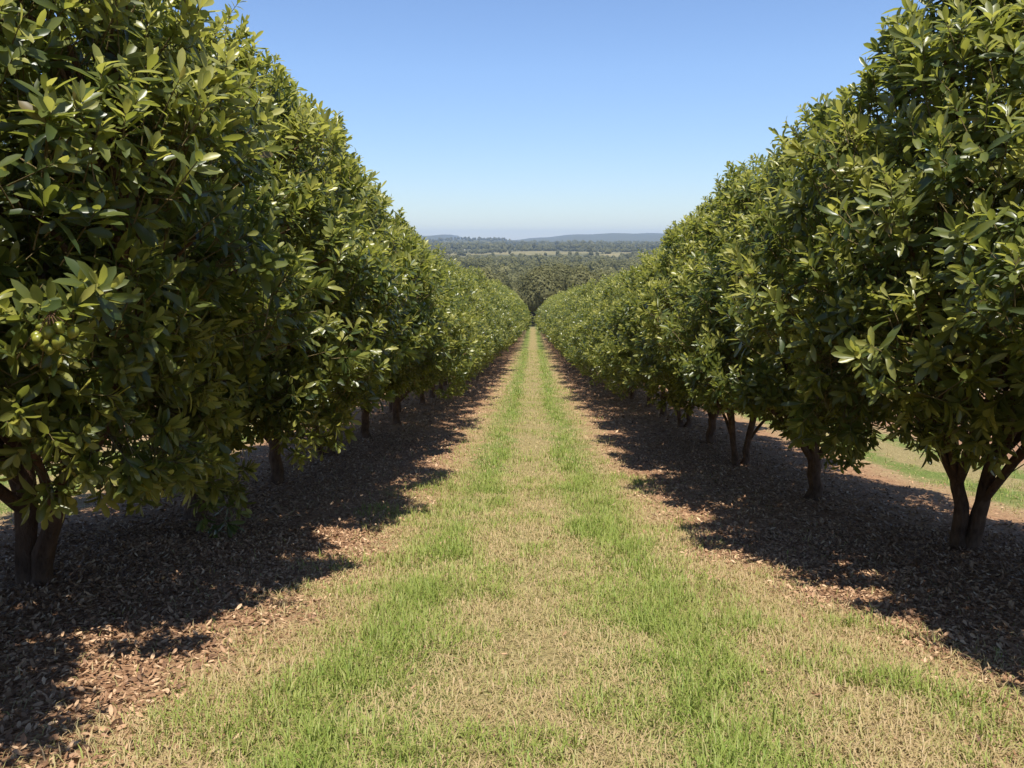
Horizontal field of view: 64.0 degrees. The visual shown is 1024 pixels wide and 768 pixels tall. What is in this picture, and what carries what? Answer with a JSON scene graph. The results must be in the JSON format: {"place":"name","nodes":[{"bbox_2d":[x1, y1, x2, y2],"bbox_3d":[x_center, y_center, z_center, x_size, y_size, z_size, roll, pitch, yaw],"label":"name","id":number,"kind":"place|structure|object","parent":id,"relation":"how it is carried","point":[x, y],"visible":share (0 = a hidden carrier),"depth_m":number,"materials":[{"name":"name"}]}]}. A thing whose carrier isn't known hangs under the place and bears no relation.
{"place":"outdoors","nodes":[
{"label":"outdoors","id":0,"kind":"place"},
{"bbox_2d":[0,233,1023,767],"bbox_3d":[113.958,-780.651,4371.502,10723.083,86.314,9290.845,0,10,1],"label":"ground","id":1,"kind":"structure","parent":0,"point":[534,341],"depth_m":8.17,"materials":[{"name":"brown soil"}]},
{"bbox_2d":[0,0,344,585],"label":"orchard tree","id":2,"kind":"object","parent":1,"relation":"on","point":[106,119],"visible":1,"depth_m":4.99,"materials":[{"name":"green plant"}]},
{"bbox_2d":[3,0,423,537],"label":"orchard tree","id":3,"kind":"object","parent":1,"relation":"on","point":[369,291],"visible":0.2,"depth_m":8.77,"materials":[{"name":"green plant"}]},
{"bbox_2d":[156,49,454,483],"bbox_3d":[-3.633,-1.541,12.327,5.611,6.610,5.287,-3,10,-15],"label":"orchard tree","id":4,"kind":"object","parent":1,"relation":"on","point":[422,334],"visible":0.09,"depth_m":11.99,"materials":[{"name":"green plant"}]},
{"bbox_2d":[311,145,449,455],"bbox_3d":[-3.620,-1.542,15.898,4.857,6.266,5.026,-1,10,-7],"label":"orchard tree","id":5,"kind":"object","parent":1,"relation":"on","point":[430,361],"visible":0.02,"depth_m":16.21,"materials":[{"name":"green plant"}]},
{"bbox_2d":[360,182,469,438],"bbox_3d":[-3.482,-1.566,18.769,5.265,6.016,4.725,1,10,4],"label":"orchard tree","id":6,"kind":"object","parent":1,"relation":"on","point":[454,337],"visible":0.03,"depth_m":18.40,"materials":[{"name":"green plant"}]},
{"bbox_2d":[388,226,475,412],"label":"orchard tree","id":7,"kind":"object","parent":1,"relation":"on","point":[401,395],"visible":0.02,"depth_m":25.48,"materials":[{"name":"green plant"}]},
{"bbox_2d":[392,223,484,424],"bbox_3d":[-3.173,-1.524,22.093,5.309,5.633,4.688,3,10,16],"label":"orchard tree","id":8,"kind":"object","parent":1,"relation":"on","point":[460,377],"visible":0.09,"depth_m":21.83,"materials":[{"name":"green plant"}]},
{"bbox_2d":[419,254,495,404],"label":"orchard tree","id":9,"kind":"object","parent":1,"relation":"on","point":[422,397],"visible":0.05,"depth_m":28.77,"materials":[{"name":"green plant"}]},
{"bbox_2d":[426,243,500,397],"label":"orchard tree","id":10,"kind":"object","parent":1,"relation":"on","point":[465,281],"visible":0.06,"depth_m":31.60,"materials":[{"name":"green plant"}]},
{"bbox_2d":[438,266,497,389],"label":"orchard tree","id":11,"kind":"object","parent":1,"relation":"on","point":[440,385],"visible":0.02,"depth_m":35.39,"materials":[{"name":"green plant"}]},
{"bbox_2d":[439,258,504,385],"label":"orchard tree","id":12,"kind":"object","parent":1,"relation":"on","point":[492,324],"visible":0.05,"depth_m":37.96,"materials":[{"name":"green plant"}]},
{"bbox_2d":[460,270,507,367],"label":"orchard tree","id":13,"kind":"object","parent":1,"relation":"on","point":[501,332],"visible":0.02,"depth_m":41.52,"materials":[{"name":"green plant"}]},
{"bbox_2d":[462,267,508,360],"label":"orchard tree","id":14,"kind":"object","parent":1,"relation":"on","point":[504,340],"visible":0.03,"depth_m":44.51,"materials":[{"name":"green plant"}]},
{"bbox_2d":[471,267,500,282],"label":"woodland tree","id":15,"kind":"object","parent":1,"relation":"on","point":[489,274],"visible":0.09,"depth_m":166.99,"materials":[{"name":"green plant"}]},
{"bbox_2d":[462,265,519,355],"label":"orchard tree","id":16,"kind":"object","parent":1,"relation":"on","point":[503,313],"visible":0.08,"depth_m":50.72,"materials":[{"name":"green plant"}]},
{"bbox_2d":[467,272,515,347],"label":"orchard tree","id":17,"kind":"object","parent":1,"relation":"on","point":[489,284],"visible":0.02,"depth_m":57.75,"materials":[{"name":"green plant"}]},
{"bbox_2d":[475,274,511,349],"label":"orchard tree","id":18,"kind":"object","parent":1,"relation":"on","point":[494,299],"depth_m":54.68,"materials":[{"name":"green plant"}]},
{"bbox_2d":[483,291,511,353],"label":"orchard tree","id":19,"kind":"object","parent":1,"relation":"on","point":[503,323],"visible":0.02,"depth_m":47.59,"materials":[{"name":"green plant"}]},
{"bbox_2d":[494,272,512,290],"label":"woodland tree","id":20,"kind":"object","parent":1,"relation":"on","point":[504,279],"visible":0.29,"depth_m":201.99,"materials":[{"name":"green plant"}]},
{"bbox_2d":[484,278,524,351],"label":"orchard tree","id":21,"kind":"object","parent":1,"relation":"on","point":[516,322],"visible":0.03,"depth_m":64.31,"materials":[{"name":"green plant"}]},
{"bbox_2d":[492,290,516,346],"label":"orchard tree","id":22,"kind":"object","parent":1,"relation":"on","point":[510,318],"visible":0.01,"depth_m":60.83,"materials":[{"name":"green plant"}]},
{"bbox_2d":[488,279,522,340],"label":"orchard tree","id":23,"kind":"object","parent":1,"relation":"on","point":[509,301],"visible":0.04,"depth_m":74.20,"materials":[{"name":"green plant"}]},
{"bbox_2d":[490,280,523,344],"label":"orchard tree","id":24,"kind":"object","parent":1,"relation":"on","point":[497,282],"visible":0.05,"depth_m":77.24,"materials":[{"name":"green plant"}]},
{"bbox_2d":[492,287,522,342],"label":"orchard tree","id":25,"kind":"object","parent":1,"relation":"on","point":[517,320],"visible":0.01,"depth_m":67.98,"materials":[{"name":"green plant"}]},
{"bbox_2d":[495,290,520,346],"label":"orchard tree","id":26,"kind":"object","parent":1,"relation":"on","point":[513,313],"visible":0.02,"depth_m":71.35,"materials":[{"name":"green plant"}]},
{"bbox_2d":[496,283,524,342],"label":"orchard tree","id":27,"kind":"object","parent":1,"relation":"on","point":[500,284],"depth_m":80.94,"materials":[{"name":"green plant"}]},
{"bbox_2d":[492,278,530,341],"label":"orchard tree","id":28,"kind":"object","parent":1,"relation":"on","point":[521,306],"visible":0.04,"depth_m":83.85,"materials":[{"name":"green plant"}]},
{"bbox_2d":[0,349,1023,767],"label":"grass","id":29,"kind":"structure","parent":1,"relation":"on","point":[412,591],"depth_m":4.92,"materials":[{"name":"green plant"}]},
{"bbox_2d":[0,349,1023,767],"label":"dry grass","id":30,"kind":"structure","parent":1,"relation":"on","point":[834,725],"depth_m":4.87,"materials":[{"name":"beige plant"}]},
{"bbox_2d":[506,287,529,317],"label":"orchard tree","id":31,"kind":"object","parent":1,"relation":"on","point":[515,298],"visible":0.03,"depth_m":109.33,"materials":[{"name":"green plant"}]},
{"bbox_2d":[508,288,531,319],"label":"orchard tree","id":32,"kind":"object","parent":1,"relation":"on","point":[521,300],"visible":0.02,"depth_m":122.57,"materials":[{"name":"green plant"}]},
{"bbox_2d":[514,274,526,287],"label":"woodland tree","id":33,"kind":"object","parent":1,"relation":"on","point":[518,282],"visible":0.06,"depth_m":234.72,"materials":[{"name":"green plant"}]},
{"bbox_2d":[512,290,530,317],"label":"orchard tree","id":34,"kind":"object","parent":1,"relation":"on","point":[522,303],"visible":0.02,"depth_m":125.52,"materials":[{"name":"green plant"}]},
{"bbox_2d":[515,291,530,314],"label":"woodland tree","id":35,"kind":"object","parent":1,"relation":"on","point":[520,295],"visible":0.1,"depth_m":177.76,"materials":[{"name":"green plant"}]},
{"bbox_2d":[517,284,535,322],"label":"woodland tree","id":36,"kind":"object","parent":1,"relation":"on","point":[519,290],"visible":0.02,"depth_m":197.53,"materials":[{"name":"green plant"}]},
{"bbox_2d":[521,265,564,311],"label":"woodland tree","id":37,"kind":"object","parent":1,"relation":"on","point":[540,285],"visible":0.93,"depth_m":170.43,"materials":[{"name":"green plant"}]},
{"bbox_2d":[424,236,662,284],"bbox_3d":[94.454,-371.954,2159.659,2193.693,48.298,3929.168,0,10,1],"label":"woodland","id":38,"kind":"object","parent":1,"relation":"on","point":[512,267],"visible":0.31,"depth_m":1207.19,"materials":[{"name":"green plant"}]},
{"bbox_2d":[532,295,555,323],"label":"orchard tree","id":39,"kind":"object","parent":1,"relation":"on","point":[539,310],"visible":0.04,"depth_m":123.00,"materials":[{"name":"green plant"}]},
{"bbox_2d":[536,290,564,324],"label":"orchard tree","id":40,"kind":"object","parent":1,"relation":"on","point":[549,305],"visible":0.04,"depth_m":99.41,"materials":[{"name":"green plant"}]},
{"bbox_2d":[541,292,559,318],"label":"orchard tree","id":41,"kind":"object","parent":1,"relation":"on","point":[547,308],"visible":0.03,"depth_m":102.73,"materials":[{"name":"green plant"}]},
{"bbox_2d":[535,292,566,339],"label":"orchard tree","id":42,"kind":"object","parent":1,"relation":"on","point":[545,316],"visible":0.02,"depth_m":86.90,"materials":[{"name":"green plant"}]},
{"bbox_2d":[535,287,573,341],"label":"orchard tree","id":43,"kind":"object","parent":1,"relation":"on","point":[540,331],"visible":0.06,"depth_m":83.17,"materials":[{"name":"green plant"}]},
{"bbox_2d":[542,283,579,348],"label":"orchard tree","id":44,"kind":"object","parent":1,"relation":"on","point":[544,327],"visible":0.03,"depth_m":73.19,"materials":[{"name":"green plant"}]},
{"bbox_2d":[547,287,575,344],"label":"orchard tree","id":45,"kind":"object","parent":1,"relation":"on","point":[553,317],"visible":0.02,"depth_m":70.48,"materials":[{"name":"green plant"}]},
{"bbox_2d":[551,263,572,292],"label":"woodland tree","id":46,"kind":"object","parent":1,"relation":"on","point":[562,270],"visible":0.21,"depth_m":176.93,"materials":[{"name":"green plant"}]},
{"bbox_2d":[543,287,583,342],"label":"orchard tree","id":47,"kind":"object","parent":1,"relation":"on","point":[555,314],"visible":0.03,"depth_m":67.05,"materials":[{"name":"green plant"}]},
{"bbox_2d":[547,287,581,350],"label":"orchard tree","id":48,"kind":"object","parent":1,"relation":"on","point":[559,313],"visible":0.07,"depth_m":63.97,"materials":[{"name":"green plant"}]},
{"bbox_2d":[550,283,595,353],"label":"orchard tree","id":49,"kind":"object","parent":1,"relation":"on","point":[555,320],"visible":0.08,"depth_m":53.92,"materials":[{"name":"green plant"}]},
{"bbox_2d":[551,278,602,370],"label":"orchard tree","id":50,"kind":"object","parent":1,"relation":"on","point":[576,299],"visible":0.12,"depth_m":50.21,"materials":[{"name":"green plant"}]},
{"bbox_2d":[558,283,599,344],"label":"orchard tree","id":51,"kind":"object","parent":1,"relation":"on","point":[577,307],"visible":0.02,"depth_m":47.13,"materials":[{"name":"green plant"}]},
{"bbox_2d":[561,264,600,291],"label":"woodland tree","id":52,"kind":"object","parent":1,"relation":"on","point":[580,275],"visible":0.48,"depth_m":167.16,"materials":[{"name":"green plant"}]},
{"bbox_2d":[559,286,604,375],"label":"orchard tree","id":53,"kind":"object","parent":1,"relation":"on","point":[571,326],"depth_m":44.04,"materials":[{"name":"green plant"}]},
{"bbox_2d":[557,272,616,380],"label":"orchard tree","id":54,"kind":"object","parent":1,"relation":"on","point":[567,321],"visible":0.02,"depth_m":40.79,"materials":[{"name":"green plant"}]},
{"bbox_2d":[564,274,621,386],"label":"orchard tree","id":55,"kind":"object","parent":1,"relation":"on","point":[591,301],"visible":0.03,"depth_m":37.42,"materials":[{"name":"green plant"}]},
{"bbox_2d":[563,270,634,398],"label":"orchard tree","id":56,"kind":"object","parent":1,"relation":"on","point":[580,328],"visible":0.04,"depth_m":31.30,"materials":[{"name":"green plant"}]},
{"bbox_2d":[572,271,635,392],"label":"orchard tree","id":57,"kind":"object","parent":1,"relation":"on","point":[582,319],"visible":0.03,"depth_m":34.33,"materials":[{"name":"green plant"}]},
{"bbox_2d":[595,269,613,280],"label":"woodland tree","id":58,"kind":"object","parent":1,"relation":"on","point":[601,273],"visible":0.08,"depth_m":184.87,"materials":[{"name":"green plant"}]},
{"bbox_2d":[578,247,659,406],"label":"orchard tree","id":59,"kind":"object","parent":1,"relation":"on","point":[617,290],"visible":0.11,"depth_m":27.70,"materials":[{"name":"green plant"}]},
{"bbox_2d":[583,282,667,415],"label":"orchard tree","id":60,"kind":"object","parent":1,"relation":"on","point":[620,389],"visible":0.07,"depth_m":24.87,"materials":[{"name":"green plant"}]},
{"bbox_2d":[596,220,697,426],"bbox_3d":[4.745,-1.565,21.616,5.057,5.713,5.142,0,10,2],"label":"orchard tree","id":61,"kind":"object","parent":1,"relation":"on","point":[630,280],"visible":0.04,"depth_m":21.58,"materials":[{"name":"green plant"}]},
{"bbox_2d":[596,193,734,443],"bbox_3d":[4.436,-1.357,18.087,5.137,5.693,4.898,0,10,-1],"label":"orchard tree","id":62,"kind":"object","parent":1,"relation":"on","point":[613,350],"visible":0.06,"depth_m":17.67,"materials":[{"name":"green plant"}]},
{"bbox_2d":[617,150,793,465],"bbox_3d":[4.356,-1.241,14.875,4.777,5.794,4.837,0,10,-2],"label":"orchard tree","id":63,"kind":"object","parent":1,"relation":"on","point":[684,247],"visible":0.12,"depth_m":14.49,"materials":[{"name":"green plant"}]},
{"bbox_2d":[635,93,1002,499],"bbox_3d":[4.301,-0.982,11.041,4.995,5.556,4.825,-1,10,-6],"label":"orchard tree","id":64,"kind":"object","parent":1,"relation":"on","point":[749,378],"visible":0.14,"depth_m":10.54,"materials":[{"name":"green plant"}]},
{"bbox_2d":[711,0,1023,550],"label":"orchard tree","id":65,"kind":"object","parent":1,"relation":"on","point":[914,350],"visible":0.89,"depth_m":6.32,"materials":[{"name":"green plant"}]},
{"bbox_2d":[943,233,1023,396],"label":"orchard tree","id":66,"kind":"object","parent":1,"relation":"on","point":[994,303],"visible":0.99,"depth_m":4.76,"materials":[{"name":"green plant"}]},
{"bbox_2d":[41,0,1022,239],"label":"sky","id":67,"kind":"structure","parent":0,"point":[507,119],"materials":[{"name":"blue"}]}
]}

